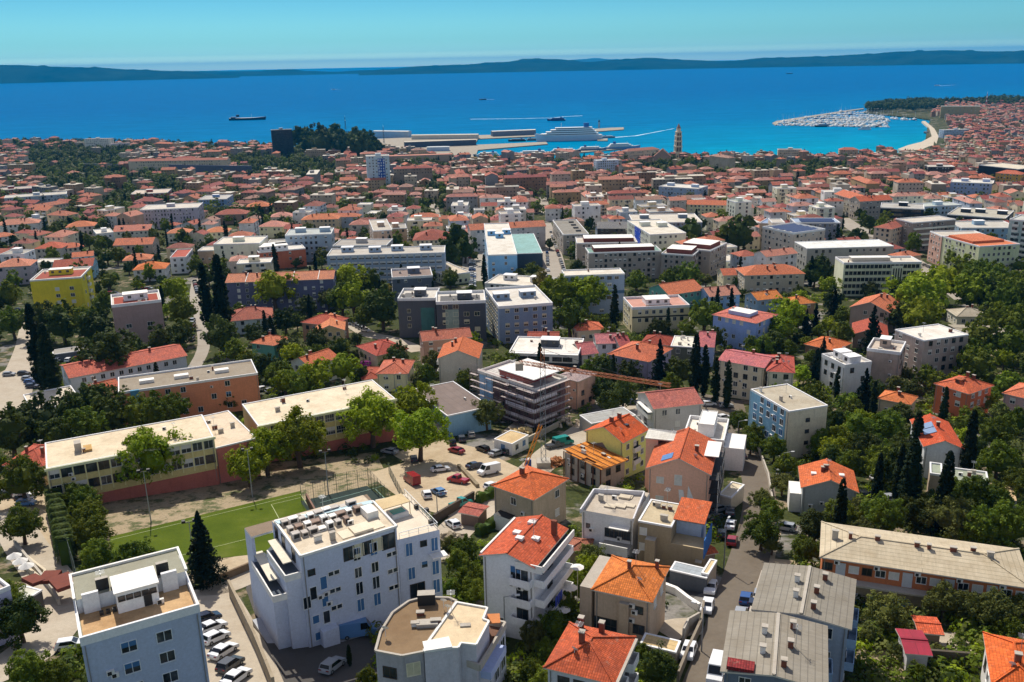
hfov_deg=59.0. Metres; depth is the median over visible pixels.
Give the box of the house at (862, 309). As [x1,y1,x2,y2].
[849,292,900,332]
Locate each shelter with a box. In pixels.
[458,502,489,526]
[639,632,680,662]
[669,561,707,592]
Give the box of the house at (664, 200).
[653,194,666,203]
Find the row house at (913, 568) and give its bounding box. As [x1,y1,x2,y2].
[819,521,1023,621]
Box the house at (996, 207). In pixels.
[986,205,1008,209]
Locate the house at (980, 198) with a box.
[976,194,988,205]
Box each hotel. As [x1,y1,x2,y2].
[84,137,113,147]
[594,158,618,172]
[938,128,968,137]
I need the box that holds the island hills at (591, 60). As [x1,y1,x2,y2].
[575,58,620,61]
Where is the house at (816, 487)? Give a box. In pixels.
[787,458,858,514]
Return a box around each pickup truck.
[446,473,469,483]
[448,496,472,506]
[544,439,564,448]
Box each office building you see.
[509,336,583,373]
[761,222,824,250]
[790,218,840,240]
[794,239,893,269]
[833,255,921,295]
[880,201,923,218]
[916,201,961,216]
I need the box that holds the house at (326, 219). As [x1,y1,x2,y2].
[301,212,341,228]
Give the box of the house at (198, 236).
[190,229,209,245]
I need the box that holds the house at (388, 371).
[375,357,414,390]
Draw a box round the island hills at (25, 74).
[0,65,239,83]
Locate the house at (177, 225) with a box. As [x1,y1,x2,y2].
[166,221,182,231]
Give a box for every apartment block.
[0,247,35,262]
[0,248,11,253]
[4,191,67,202]
[29,214,48,227]
[30,266,95,315]
[33,205,59,215]
[44,229,79,242]
[47,210,78,225]
[69,546,209,681]
[97,205,124,215]
[111,289,164,348]
[117,210,144,224]
[118,359,259,424]
[127,202,147,211]
[130,188,171,201]
[140,202,204,228]
[165,241,194,258]
[198,194,233,209]
[213,236,267,268]
[225,270,336,310]
[228,230,253,236]
[237,255,273,272]
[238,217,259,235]
[245,489,447,648]
[257,241,306,267]
[285,226,334,261]
[292,208,313,223]
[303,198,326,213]
[327,243,445,282]
[333,237,392,247]
[337,206,362,217]
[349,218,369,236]
[369,219,392,238]
[374,590,505,681]
[386,212,404,217]
[387,206,406,215]
[390,222,408,243]
[391,266,432,303]
[397,287,439,337]
[407,215,431,238]
[410,212,438,221]
[436,290,486,340]
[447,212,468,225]
[451,200,469,213]
[456,211,470,222]
[467,220,545,251]
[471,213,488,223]
[479,192,503,207]
[480,201,496,216]
[484,223,516,279]
[485,285,552,343]
[497,197,515,206]
[499,208,520,221]
[504,204,525,220]
[512,195,528,208]
[553,219,588,254]
[562,268,624,313]
[572,201,600,227]
[575,234,637,264]
[585,192,603,200]
[585,243,661,278]
[589,199,609,215]
[597,222,626,234]
[607,194,633,208]
[616,207,637,221]
[623,294,689,332]
[627,219,685,249]
[629,213,701,234]
[634,195,661,208]
[637,201,666,210]
[646,207,673,213]
[661,244,698,273]
[666,195,686,209]
[682,238,726,275]
[686,200,726,218]
[712,304,778,350]
[718,345,774,399]
[720,610,832,681]
[726,197,751,219]
[739,194,761,198]
[748,379,827,457]
[751,562,858,681]
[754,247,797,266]
[759,218,767,247]
[766,352,794,386]
[772,184,796,203]
[777,147,801,160]
[786,202,812,212]
[787,210,807,220]
[789,192,818,204]
[796,213,824,217]
[808,202,834,217]
[820,188,841,200]
[834,189,865,215]
[848,194,892,219]
[866,334,905,390]
[873,220,902,245]
[894,322,968,382]
[896,215,955,250]
[923,192,942,199]
[927,230,985,265]
[940,233,1019,271]
[942,193,965,201]
[984,197,1006,208]
[995,170,1023,181]
[1003,188,1023,200]
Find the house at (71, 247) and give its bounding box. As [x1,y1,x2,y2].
[65,242,84,256]
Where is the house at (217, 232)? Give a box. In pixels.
[207,226,231,239]
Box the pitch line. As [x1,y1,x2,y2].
[112,495,294,539]
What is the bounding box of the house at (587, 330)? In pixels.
[572,319,603,341]
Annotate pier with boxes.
[378,135,547,159]
[547,149,622,154]
[595,127,623,131]
[772,108,863,125]
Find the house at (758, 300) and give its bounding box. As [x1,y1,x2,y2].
[744,289,782,312]
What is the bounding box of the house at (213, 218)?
[201,215,220,226]
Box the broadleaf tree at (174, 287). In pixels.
[156,276,188,297]
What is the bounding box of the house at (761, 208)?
[756,203,772,215]
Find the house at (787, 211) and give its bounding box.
[778,208,790,219]
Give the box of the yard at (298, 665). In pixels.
[246,584,376,681]
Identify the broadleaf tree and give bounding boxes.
[0,280,23,308]
[0,305,26,339]
[0,453,47,503]
[0,502,47,544]
[1,297,16,306]
[3,269,23,285]
[3,648,54,681]
[4,579,27,600]
[40,658,73,681]
[44,246,60,257]
[49,222,62,232]
[60,406,92,438]
[61,482,87,508]
[62,253,70,258]
[63,303,92,338]
[65,496,108,528]
[68,484,103,509]
[69,260,94,272]
[69,514,116,549]
[76,405,111,435]
[76,536,117,572]
[76,644,82,656]
[83,234,93,249]
[91,247,101,258]
[91,290,111,314]
[92,234,107,249]
[97,248,111,264]
[100,274,117,290]
[109,247,125,265]
[110,535,155,565]
[112,272,119,281]
[114,425,191,484]
[116,392,151,428]
[130,275,144,285]
[134,244,143,252]
[136,389,180,424]
[141,263,155,282]
[148,228,157,234]
[156,276,188,297]
[160,218,170,232]
[162,392,192,414]
[164,294,198,320]
[171,318,195,343]
[182,236,192,243]
[186,253,208,274]
[204,234,214,243]
[216,256,228,269]
[219,337,248,360]
[233,301,245,309]
[236,349,257,361]
[262,362,274,385]
[266,359,293,383]
[272,405,330,468]
[285,371,316,394]
[292,315,304,330]
[305,222,313,227]
[308,344,327,352]
[317,256,326,268]
[326,281,350,316]
[336,385,402,447]
[348,303,373,327]
[354,663,376,681]
[360,267,387,289]
[391,380,438,419]
[392,229,402,243]
[392,404,452,461]
[409,225,420,236]
[414,363,438,385]
[431,269,437,280]
[442,577,462,595]
[443,272,457,290]
[444,546,468,572]
[449,533,478,561]
[452,559,483,592]
[454,368,477,389]
[460,576,483,603]
[465,284,476,289]
[470,252,478,259]
[497,350,519,361]
[513,268,525,275]
[517,658,542,681]
[524,261,540,274]
[527,664,547,681]
[534,636,557,663]
[535,607,569,642]
[551,590,579,623]
[553,298,588,337]
[565,241,574,257]
[567,570,584,599]
[580,359,593,371]
[587,314,601,322]
[590,353,610,365]
[598,313,618,327]
[600,323,619,332]
[625,269,646,291]
[628,270,647,289]
[630,334,643,340]
[634,641,650,659]
[655,272,673,283]
[660,371,684,389]
[661,269,678,283]
[675,318,697,335]
[676,261,704,280]
[686,232,697,238]
[688,298,722,330]
[712,211,728,226]
[715,226,730,243]
[727,409,748,433]
[731,275,737,285]
[739,510,783,550]
[741,335,757,349]
[742,422,765,440]
[743,432,762,454]
[754,335,776,353]
[759,433,787,461]
[760,498,787,523]
[772,452,798,475]
[779,340,798,355]
[791,535,819,564]
[798,336,811,346]
[799,383,829,403]
[803,349,815,364]
[804,378,824,393]
[806,428,830,453]
[811,324,824,337]
[821,423,853,448]
[822,498,860,524]
[830,321,854,341]
[833,305,850,321]
[834,391,857,410]
[836,449,866,475]
[839,398,864,418]
[843,410,882,442]
[857,210,867,219]
[858,491,908,531]
[860,444,899,480]
[870,218,886,234]
[872,408,907,439]
[876,210,893,222]
[880,438,894,446]
[881,273,949,305]
[904,232,922,251]
[907,659,930,680]
[911,363,938,386]
[924,371,948,387]
[944,245,954,263]
[949,253,974,273]
[950,475,999,513]
[952,346,996,384]
[953,405,985,430]
[954,630,967,639]
[955,292,979,304]
[956,338,999,374]
[956,504,1007,545]
[956,644,969,651]
[960,258,991,273]
[961,316,1002,350]
[963,265,991,279]
[974,300,1009,326]
[975,437,1022,480]
[978,262,1010,281]
[978,415,1019,446]
[979,279,1023,310]
[981,393,995,409]
[981,484,1015,513]
[986,497,1023,546]
[989,325,1023,358]
[989,479,1018,507]
[990,387,1002,402]
[991,259,1005,270]
[991,370,1023,394]
[993,612,1023,638]
[996,270,1023,303]
[997,303,1023,331]
[1002,466,1023,498]
[1003,405,1023,434]
[1009,256,1023,270]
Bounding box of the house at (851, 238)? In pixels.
[833,235,860,239]
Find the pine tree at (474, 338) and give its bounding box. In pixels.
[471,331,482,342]
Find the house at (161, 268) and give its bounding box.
[132,259,170,280]
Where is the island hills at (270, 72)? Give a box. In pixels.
[176,69,368,75]
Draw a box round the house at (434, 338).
[418,326,472,364]
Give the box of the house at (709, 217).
[701,212,721,229]
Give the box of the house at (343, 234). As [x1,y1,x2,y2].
[341,229,355,237]
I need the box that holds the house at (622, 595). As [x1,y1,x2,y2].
[580,549,670,645]
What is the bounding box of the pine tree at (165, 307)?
[162,303,168,317]
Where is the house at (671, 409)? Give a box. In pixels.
[636,383,703,431]
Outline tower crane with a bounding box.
[515,348,670,467]
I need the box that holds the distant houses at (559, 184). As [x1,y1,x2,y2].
[0,99,1023,217]
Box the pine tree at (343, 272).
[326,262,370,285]
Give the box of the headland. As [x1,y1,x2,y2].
[864,98,979,127]
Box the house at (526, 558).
[479,514,583,639]
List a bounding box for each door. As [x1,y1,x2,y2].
[143,590,152,606]
[835,563,845,575]
[901,572,912,587]
[945,579,954,589]
[986,585,997,592]
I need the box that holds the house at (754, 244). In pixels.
[739,231,760,249]
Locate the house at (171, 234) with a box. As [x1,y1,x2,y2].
[167,227,192,242]
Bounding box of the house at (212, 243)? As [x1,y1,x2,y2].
[206,238,217,245]
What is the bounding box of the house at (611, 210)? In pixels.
[606,205,621,215]
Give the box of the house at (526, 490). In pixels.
[491,458,568,530]
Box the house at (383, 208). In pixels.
[379,203,389,213]
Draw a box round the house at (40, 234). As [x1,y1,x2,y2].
[27,229,51,241]
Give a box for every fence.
[65,534,76,575]
[300,467,388,503]
[388,464,403,493]
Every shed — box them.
[569,537,593,563]
[706,545,718,563]
[718,481,744,506]
[895,628,932,672]
[911,615,944,643]
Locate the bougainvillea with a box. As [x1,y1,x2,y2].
[356,360,371,365]
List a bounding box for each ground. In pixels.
[0,120,1023,681]
[102,452,383,563]
[215,555,248,573]
[368,460,462,515]
[858,642,904,681]
[939,632,971,650]
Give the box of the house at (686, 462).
[645,427,724,508]
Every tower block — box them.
[366,153,390,185]
[1007,214,1023,259]
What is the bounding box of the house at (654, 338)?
[642,330,673,347]
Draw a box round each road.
[0,511,77,681]
[5,323,32,369]
[189,277,209,366]
[194,584,283,681]
[196,571,250,595]
[348,324,419,351]
[430,203,440,216]
[438,405,637,559]
[462,251,484,280]
[493,422,529,441]
[538,196,548,212]
[541,223,565,276]
[683,432,776,681]
[769,529,781,562]
[844,218,961,299]
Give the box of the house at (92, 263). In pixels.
[52,257,98,278]
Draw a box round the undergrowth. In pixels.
[0,291,1023,681]
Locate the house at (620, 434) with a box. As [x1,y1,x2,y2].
[583,409,647,477]
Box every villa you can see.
[685,406,746,470]
[820,346,871,393]
[954,461,1016,507]
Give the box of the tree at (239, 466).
[223,441,270,487]
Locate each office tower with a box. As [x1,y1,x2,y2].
[271,128,293,156]
[768,218,784,224]
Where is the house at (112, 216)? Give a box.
[104,211,120,227]
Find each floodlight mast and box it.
[136,468,151,521]
[181,518,194,552]
[241,447,252,496]
[319,449,330,494]
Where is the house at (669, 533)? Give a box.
[637,488,711,566]
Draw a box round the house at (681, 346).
[671,331,693,362]
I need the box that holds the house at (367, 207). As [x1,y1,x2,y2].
[357,202,373,217]
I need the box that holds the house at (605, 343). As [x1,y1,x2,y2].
[592,327,620,357]
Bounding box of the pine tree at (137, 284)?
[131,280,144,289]
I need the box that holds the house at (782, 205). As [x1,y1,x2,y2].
[771,202,786,208]
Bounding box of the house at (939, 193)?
[935,191,949,196]
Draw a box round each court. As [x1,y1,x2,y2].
[301,486,382,510]
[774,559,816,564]
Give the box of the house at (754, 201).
[743,195,757,214]
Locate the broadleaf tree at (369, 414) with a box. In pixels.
[336,385,402,447]
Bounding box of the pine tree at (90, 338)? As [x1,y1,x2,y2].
[79,336,92,342]
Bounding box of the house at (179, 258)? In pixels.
[170,248,193,273]
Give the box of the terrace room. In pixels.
[19,586,44,607]
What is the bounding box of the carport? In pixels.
[52,346,84,360]
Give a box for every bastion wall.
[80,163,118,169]
[169,164,251,174]
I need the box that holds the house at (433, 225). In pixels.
[423,221,442,230]
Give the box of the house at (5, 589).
[0,578,19,645]
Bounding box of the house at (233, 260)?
[229,253,247,272]
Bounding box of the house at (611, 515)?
[580,485,649,559]
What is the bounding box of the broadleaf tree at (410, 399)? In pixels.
[391,380,438,419]
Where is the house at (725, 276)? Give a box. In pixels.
[716,265,739,286]
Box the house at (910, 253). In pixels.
[887,250,921,260]
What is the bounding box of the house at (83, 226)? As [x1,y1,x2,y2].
[65,220,97,235]
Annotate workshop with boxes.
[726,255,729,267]
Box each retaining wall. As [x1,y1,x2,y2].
[13,540,60,604]
[21,555,46,574]
[204,562,248,587]
[227,579,274,681]
[305,493,314,509]
[432,491,474,522]
[457,464,479,487]
[528,421,559,441]
[666,582,700,611]
[676,600,704,681]
[681,612,699,643]
[722,570,761,681]
[757,446,772,495]
[927,649,970,667]
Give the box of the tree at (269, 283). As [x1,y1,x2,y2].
[252,269,299,311]
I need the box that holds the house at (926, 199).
[923,194,942,202]
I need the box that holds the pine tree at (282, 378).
[267,368,305,395]
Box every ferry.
[473,150,498,156]
[508,138,525,141]
[517,148,545,153]
[526,137,535,140]
[535,123,602,140]
[547,117,564,120]
[551,147,580,152]
[580,145,606,150]
[607,141,639,149]
[815,123,828,126]
[858,126,870,129]
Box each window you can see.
[48,469,60,479]
[50,484,62,492]
[60,467,72,477]
[73,465,85,474]
[76,479,87,485]
[86,462,97,472]
[88,477,100,486]
[98,460,109,469]
[100,474,112,484]
[110,457,121,467]
[112,472,123,482]
[120,639,137,654]
[123,659,141,675]
[155,628,172,644]
[159,649,175,664]
[162,669,178,681]
[169,446,179,455]
[171,461,182,470]
[180,386,185,392]
[181,444,191,453]
[183,458,193,468]
[192,442,202,451]
[194,456,204,465]
[198,406,203,411]
[203,440,213,449]
[205,454,215,463]
[211,393,216,398]
[226,391,231,396]
[274,525,278,540]
[281,534,285,550]
[291,547,295,562]
[303,596,311,610]
[307,568,315,576]
[309,585,317,600]
[312,614,319,624]
[314,416,323,422]
[315,631,320,641]
[319,575,327,590]
[321,596,328,607]
[323,609,330,624]
[325,414,334,422]
[326,426,335,435]
[328,570,333,577]
[329,588,335,594]
[331,605,336,611]
[334,569,339,575]
[335,412,344,419]
[335,586,341,592]
[336,425,345,432]
[337,603,342,609]
[343,546,354,561]
[353,542,364,558]
[353,547,361,561]
[354,566,362,578]
[355,581,363,595]
[357,597,364,612]
[362,539,373,555]
[369,541,377,556]
[371,537,382,552]
[371,561,378,573]
[372,575,380,589]
[373,591,381,606]
[381,532,395,550]
[382,666,396,679]
[386,551,391,557]
[387,568,392,574]
[388,585,394,591]
[405,542,412,556]
[406,661,420,677]
[408,566,415,580]
[410,581,424,598]
[420,540,426,546]
[421,560,427,568]
[430,536,438,551]
[432,559,439,574]
[433,578,440,593]
[494,667,499,681]
[500,634,505,645]
[501,656,505,672]
[510,496,515,505]
[510,565,520,579]
[516,569,527,581]
[516,588,527,600]
[517,607,527,619]
[518,356,526,359]
[528,356,536,359]
[547,579,552,588]
[552,357,561,361]
[555,489,558,498]
[555,508,559,516]
[557,675,569,681]
[563,357,571,361]
[580,461,584,469]
[585,522,590,528]
[594,615,616,631]
[605,527,614,537]
[606,468,610,475]
[613,530,623,539]
[616,464,620,472]
[621,531,629,540]
[632,623,644,635]
[635,606,642,614]
[639,527,646,535]
[639,542,644,550]
[653,596,656,609]
[655,495,663,500]
[656,476,663,483]
[662,410,666,415]
[674,475,681,485]
[675,408,680,414]
[675,421,679,426]
[738,676,750,681]
[822,561,832,570]
[828,628,832,639]
[848,565,858,574]
[861,567,872,576]
[875,570,885,578]
[888,571,899,580]
[915,576,926,584]
[929,578,940,586]
[954,400,959,406]
[957,583,968,590]
[971,584,983,593]
[983,655,986,672]
[985,669,988,681]
[1001,589,1012,597]
[1009,397,1015,403]
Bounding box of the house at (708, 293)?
[701,284,740,308]
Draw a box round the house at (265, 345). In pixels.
[250,329,287,359]
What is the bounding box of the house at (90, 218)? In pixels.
[87,214,101,221]
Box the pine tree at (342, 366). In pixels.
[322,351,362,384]
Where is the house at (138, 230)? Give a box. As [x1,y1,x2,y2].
[113,224,154,238]
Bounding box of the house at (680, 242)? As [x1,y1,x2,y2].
[675,237,689,244]
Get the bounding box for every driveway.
[659,618,701,639]
[666,577,700,596]
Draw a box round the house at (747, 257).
[730,248,753,267]
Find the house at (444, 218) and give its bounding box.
[441,213,451,230]
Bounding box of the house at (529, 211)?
[526,209,534,220]
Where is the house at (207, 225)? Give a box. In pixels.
[200,220,218,230]
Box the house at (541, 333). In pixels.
[527,326,559,336]
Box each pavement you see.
[0,367,34,418]
[0,489,59,555]
[393,440,517,500]
[637,393,745,431]
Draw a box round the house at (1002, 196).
[989,192,1011,200]
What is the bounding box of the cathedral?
[653,148,670,162]
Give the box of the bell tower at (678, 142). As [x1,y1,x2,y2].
[673,124,681,157]
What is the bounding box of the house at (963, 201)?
[952,196,983,207]
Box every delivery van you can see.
[339,617,376,639]
[403,471,420,485]
[477,461,500,475]
[552,434,573,444]
[706,649,723,681]
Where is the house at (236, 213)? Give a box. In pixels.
[215,209,249,223]
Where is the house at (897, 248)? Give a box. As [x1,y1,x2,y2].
[889,242,904,252]
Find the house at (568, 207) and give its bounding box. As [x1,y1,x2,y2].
[563,204,571,218]
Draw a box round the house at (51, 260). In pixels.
[37,258,62,269]
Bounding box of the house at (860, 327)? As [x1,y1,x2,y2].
[852,317,888,347]
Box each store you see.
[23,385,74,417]
[701,558,716,583]
[949,178,993,194]
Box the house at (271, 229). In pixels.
[259,220,289,237]
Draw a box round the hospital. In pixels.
[128,157,230,170]
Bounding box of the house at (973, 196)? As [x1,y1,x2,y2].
[966,193,978,199]
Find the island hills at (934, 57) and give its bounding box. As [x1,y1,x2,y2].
[358,50,1023,74]
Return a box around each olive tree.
[18,223,30,230]
[68,226,78,233]
[117,246,130,260]
[123,233,135,237]
[156,237,164,245]
[162,258,170,265]
[184,224,196,232]
[218,396,237,406]
[274,232,284,238]
[276,334,304,359]
[315,246,328,258]
[317,288,330,310]
[358,232,367,236]
[410,370,428,385]
[420,350,438,371]
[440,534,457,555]
[441,267,458,281]
[470,399,506,430]
[519,620,553,650]
[575,543,608,559]
[644,275,651,284]
[698,273,712,286]
[746,487,774,509]
[762,536,783,554]
[769,473,794,495]
[848,515,882,529]
[850,495,869,519]
[858,621,885,643]
[860,280,879,294]
[861,589,914,630]
[884,217,895,223]
[885,375,903,390]
[888,401,918,425]
[888,642,903,661]
[901,366,915,379]
[919,495,975,539]
[920,579,967,619]
[932,643,945,649]
[953,588,980,619]
[962,586,1023,627]
[965,405,989,423]
[988,401,1012,418]
[990,373,996,386]
[1005,592,1023,618]
[1008,459,1023,474]
[1016,351,1023,362]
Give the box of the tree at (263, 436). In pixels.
[247,426,295,475]
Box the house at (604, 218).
[600,214,612,221]
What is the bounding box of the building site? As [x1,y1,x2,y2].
[469,358,571,429]
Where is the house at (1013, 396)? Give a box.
[1002,382,1023,410]
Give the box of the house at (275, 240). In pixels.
[268,239,285,242]
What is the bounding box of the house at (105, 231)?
[93,227,114,240]
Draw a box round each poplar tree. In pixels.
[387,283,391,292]
[532,267,551,285]
[537,277,551,290]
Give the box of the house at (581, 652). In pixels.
[542,614,638,681]
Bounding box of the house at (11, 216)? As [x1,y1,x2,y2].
[3,212,24,219]
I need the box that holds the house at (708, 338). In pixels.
[699,329,716,366]
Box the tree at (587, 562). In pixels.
[576,553,598,577]
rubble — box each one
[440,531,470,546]
[502,426,542,438]
[536,455,562,468]
[546,416,579,427]
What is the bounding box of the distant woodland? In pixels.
[0,94,1023,230]
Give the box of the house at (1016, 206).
[1009,200,1022,216]
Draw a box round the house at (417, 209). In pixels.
[407,204,420,217]
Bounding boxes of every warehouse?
[373,130,411,137]
[389,153,452,162]
[404,139,475,146]
[411,134,478,138]
[427,146,449,150]
[491,129,535,135]
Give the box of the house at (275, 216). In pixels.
[271,210,292,221]
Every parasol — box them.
[6,552,21,559]
[12,557,27,564]
[18,562,33,574]
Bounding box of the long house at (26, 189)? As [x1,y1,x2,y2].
[0,186,31,196]
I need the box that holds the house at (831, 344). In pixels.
[804,331,851,353]
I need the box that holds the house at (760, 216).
[753,214,763,219]
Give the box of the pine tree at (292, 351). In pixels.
[280,342,304,361]
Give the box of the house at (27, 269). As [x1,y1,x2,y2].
[0,258,38,285]
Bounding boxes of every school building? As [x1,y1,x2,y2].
[44,414,218,502]
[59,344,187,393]
[203,410,260,482]
[242,379,396,461]
[955,219,1008,239]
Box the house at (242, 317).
[230,304,273,333]
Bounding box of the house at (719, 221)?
[713,214,742,230]
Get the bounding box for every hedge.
[44,487,78,565]
[473,517,495,536]
[474,486,493,503]
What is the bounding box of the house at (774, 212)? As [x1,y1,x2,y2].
[764,207,785,220]
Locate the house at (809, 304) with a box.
[782,294,816,315]
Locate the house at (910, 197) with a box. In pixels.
[888,191,923,202]
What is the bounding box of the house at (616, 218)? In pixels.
[607,213,625,221]
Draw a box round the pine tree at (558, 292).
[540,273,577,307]
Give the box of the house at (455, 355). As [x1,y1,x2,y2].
[437,336,482,385]
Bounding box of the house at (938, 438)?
[910,413,964,477]
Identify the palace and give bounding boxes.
[622,147,659,161]
[838,147,857,157]
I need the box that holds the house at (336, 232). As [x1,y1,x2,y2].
[330,227,339,237]
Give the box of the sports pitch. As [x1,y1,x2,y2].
[109,491,306,561]
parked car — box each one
[2,371,15,375]
[14,493,36,500]
[14,497,37,505]
[16,370,30,375]
[21,375,32,380]
[23,378,34,383]
[25,383,38,387]
[53,636,79,651]
[64,357,71,361]
[200,610,221,622]
[201,619,227,633]
[203,629,230,645]
[207,641,239,660]
[215,655,244,673]
[219,666,252,681]
[259,385,268,390]
[318,655,346,674]
[360,327,370,331]
[381,447,398,454]
[410,455,417,462]
[421,489,431,498]
[430,464,450,472]
[430,487,446,495]
[444,518,461,528]
[447,446,464,453]
[448,438,456,445]
[457,435,465,441]
[465,461,483,469]
[467,430,474,437]
[475,444,490,452]
[483,481,495,488]
[487,448,501,456]
[502,448,509,454]
[679,639,697,660]
[700,596,714,613]
[703,400,716,405]
[703,579,717,594]
[706,522,717,529]
[707,511,723,521]
[710,503,725,511]
[717,528,726,539]
[718,413,729,417]
[719,402,733,407]
[724,519,736,529]
[725,506,735,516]
[726,535,737,545]
[735,606,747,610]
[739,591,752,604]
[747,597,753,610]
[774,521,796,531]
[857,489,869,497]
[884,493,894,501]
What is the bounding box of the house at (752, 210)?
[751,204,754,216]
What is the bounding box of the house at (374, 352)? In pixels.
[356,337,408,365]
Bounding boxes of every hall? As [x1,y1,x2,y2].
[409,381,490,436]
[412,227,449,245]
[435,262,469,284]
[485,273,557,287]
[512,233,542,267]
[579,407,635,431]
[947,207,1013,220]
[978,163,1023,175]
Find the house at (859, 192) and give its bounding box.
[851,189,866,195]
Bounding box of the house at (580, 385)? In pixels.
[560,365,596,409]
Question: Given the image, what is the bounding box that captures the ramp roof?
[21,570,72,592]
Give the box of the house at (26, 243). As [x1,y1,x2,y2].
[11,236,40,248]
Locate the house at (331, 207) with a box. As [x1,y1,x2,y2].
[326,202,338,212]
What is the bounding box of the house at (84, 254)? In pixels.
[72,250,94,258]
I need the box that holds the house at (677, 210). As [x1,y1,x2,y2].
[670,206,685,212]
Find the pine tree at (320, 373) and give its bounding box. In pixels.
[297,357,332,389]
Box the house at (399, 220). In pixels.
[384,216,403,223]
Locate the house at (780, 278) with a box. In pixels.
[735,262,805,292]
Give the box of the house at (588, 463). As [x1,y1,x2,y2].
[563,441,627,487]
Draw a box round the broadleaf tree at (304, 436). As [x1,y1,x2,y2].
[272,405,330,468]
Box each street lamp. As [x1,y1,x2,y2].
[503,594,519,633]
[691,601,703,651]
[723,516,730,569]
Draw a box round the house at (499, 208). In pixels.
[496,205,504,213]
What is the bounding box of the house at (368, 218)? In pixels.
[359,216,376,220]
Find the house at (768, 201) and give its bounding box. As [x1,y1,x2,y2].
[757,197,776,206]
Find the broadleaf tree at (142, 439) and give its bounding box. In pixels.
[114,425,191,484]
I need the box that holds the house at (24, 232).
[15,228,36,239]
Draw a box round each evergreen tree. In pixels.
[0,242,11,247]
[0,299,5,309]
[0,401,37,457]
[0,594,52,650]
[8,235,18,245]
[16,390,60,438]
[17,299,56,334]
[31,416,76,443]
[40,260,50,268]
[42,298,76,344]
[49,387,84,417]
[56,361,62,376]
[71,326,138,365]
[73,302,114,337]
[76,342,94,360]
[78,380,116,412]
[89,224,102,233]
[89,389,131,431]
[94,280,103,293]
[96,269,108,278]
[97,259,107,268]
[99,219,108,227]
[102,236,113,248]
[102,385,129,405]
[122,261,134,273]
[126,332,148,350]
[147,322,186,348]
[151,253,160,261]
[153,232,164,237]
[156,275,166,283]
[172,324,188,343]
[175,231,193,242]
[197,241,206,246]
[199,313,239,355]
[200,267,213,285]
[212,305,235,314]
[215,268,231,282]
[243,321,263,340]
[249,329,266,344]
[252,352,278,376]
[272,306,298,334]
[290,257,303,268]
[292,126,301,144]
[293,295,316,316]
[299,126,313,139]
[301,135,314,149]
[302,324,329,348]
[307,129,333,151]
[309,122,328,135]
[328,123,340,133]
[328,336,350,354]
[330,135,347,152]
[334,129,348,144]
[345,131,370,156]
[346,349,364,362]
[349,126,361,135]
[349,333,362,344]
[352,365,372,382]
[357,128,375,142]
[360,283,397,330]
[366,136,385,150]
[366,140,378,151]
[383,340,408,359]
[436,239,461,263]
[438,223,477,257]
[456,235,478,262]
[545,238,556,249]
[571,258,586,268]
[584,217,594,230]
[590,374,613,399]
[592,356,619,382]
[594,389,622,409]
[610,376,638,406]
[617,359,643,383]
[624,289,638,296]
[635,639,679,681]
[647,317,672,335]
[664,355,691,380]
[669,266,680,280]
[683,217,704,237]
[700,218,707,227]
[709,326,728,350]
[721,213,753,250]
[738,288,746,300]
[741,215,757,225]
[758,329,785,353]
[792,284,805,294]
[792,329,805,343]
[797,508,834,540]
[802,259,825,287]
[804,253,833,286]
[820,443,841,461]
[822,285,845,307]
[826,405,847,430]
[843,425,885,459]
[844,228,862,237]
[853,208,863,220]
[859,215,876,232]
[860,231,868,239]
[860,375,885,401]
[883,446,923,479]
[884,300,915,327]
[888,276,905,296]
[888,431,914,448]
[898,493,935,535]
[900,376,929,396]
[919,488,939,525]
[923,208,935,215]
[976,434,989,456]
[977,274,998,305]
[978,305,988,311]
[1019,355,1023,373]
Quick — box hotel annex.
[111,142,129,149]
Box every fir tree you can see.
[186,510,228,590]
[647,339,666,387]
[810,303,819,330]
[820,336,826,362]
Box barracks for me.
[940,106,979,117]
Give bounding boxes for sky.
[0,0,1023,70]
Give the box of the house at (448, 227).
[446,225,465,230]
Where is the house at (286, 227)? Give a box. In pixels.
[283,222,302,233]
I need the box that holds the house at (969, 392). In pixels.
[933,371,993,417]
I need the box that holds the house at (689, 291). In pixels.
[648,279,701,306]
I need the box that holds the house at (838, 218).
[834,215,842,228]
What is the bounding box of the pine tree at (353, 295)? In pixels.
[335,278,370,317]
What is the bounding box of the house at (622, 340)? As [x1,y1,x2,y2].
[613,330,629,348]
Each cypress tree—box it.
[2,219,7,231]
[24,303,46,390]
[36,322,61,389]
[79,235,83,251]
[132,247,137,267]
[153,362,159,371]
[156,244,161,260]
[159,285,164,306]
[165,233,168,247]
[170,214,173,229]
[196,262,213,330]
[210,254,231,325]
[222,221,225,236]
[261,310,266,332]
[266,316,276,334]
[271,244,275,270]
[274,247,279,271]
[306,294,312,317]
[313,253,317,269]
[346,644,351,666]
[481,255,487,286]
[536,343,542,361]
[609,284,619,328]
[609,354,616,383]
[665,307,670,333]
[688,333,701,392]
[700,344,709,396]
[710,357,720,402]
[715,286,719,311]
[722,360,732,408]
[728,288,733,307]
[738,256,742,266]
[760,340,764,353]
[800,309,812,339]
[805,348,820,383]
[807,255,813,286]
[825,288,839,318]
[833,367,840,400]
[833,478,847,524]
[835,224,840,237]
[842,212,844,229]
[856,368,871,411]
[857,305,882,354]
[868,381,877,419]
[871,452,884,498]
[891,444,906,499]
[896,439,923,516]
[908,410,924,448]
[933,450,954,534]
[938,386,949,421]
[959,409,978,468]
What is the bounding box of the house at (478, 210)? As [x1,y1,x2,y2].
[474,208,484,213]
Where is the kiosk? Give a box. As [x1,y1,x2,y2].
[494,430,528,455]
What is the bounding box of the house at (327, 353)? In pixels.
[289,348,337,380]
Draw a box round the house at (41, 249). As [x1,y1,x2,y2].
[34,241,67,259]
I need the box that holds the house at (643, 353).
[607,340,672,379]
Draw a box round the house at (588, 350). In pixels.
[572,340,598,365]
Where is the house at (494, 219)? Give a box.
[490,215,498,222]
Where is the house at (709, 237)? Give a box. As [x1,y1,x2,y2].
[698,233,724,241]

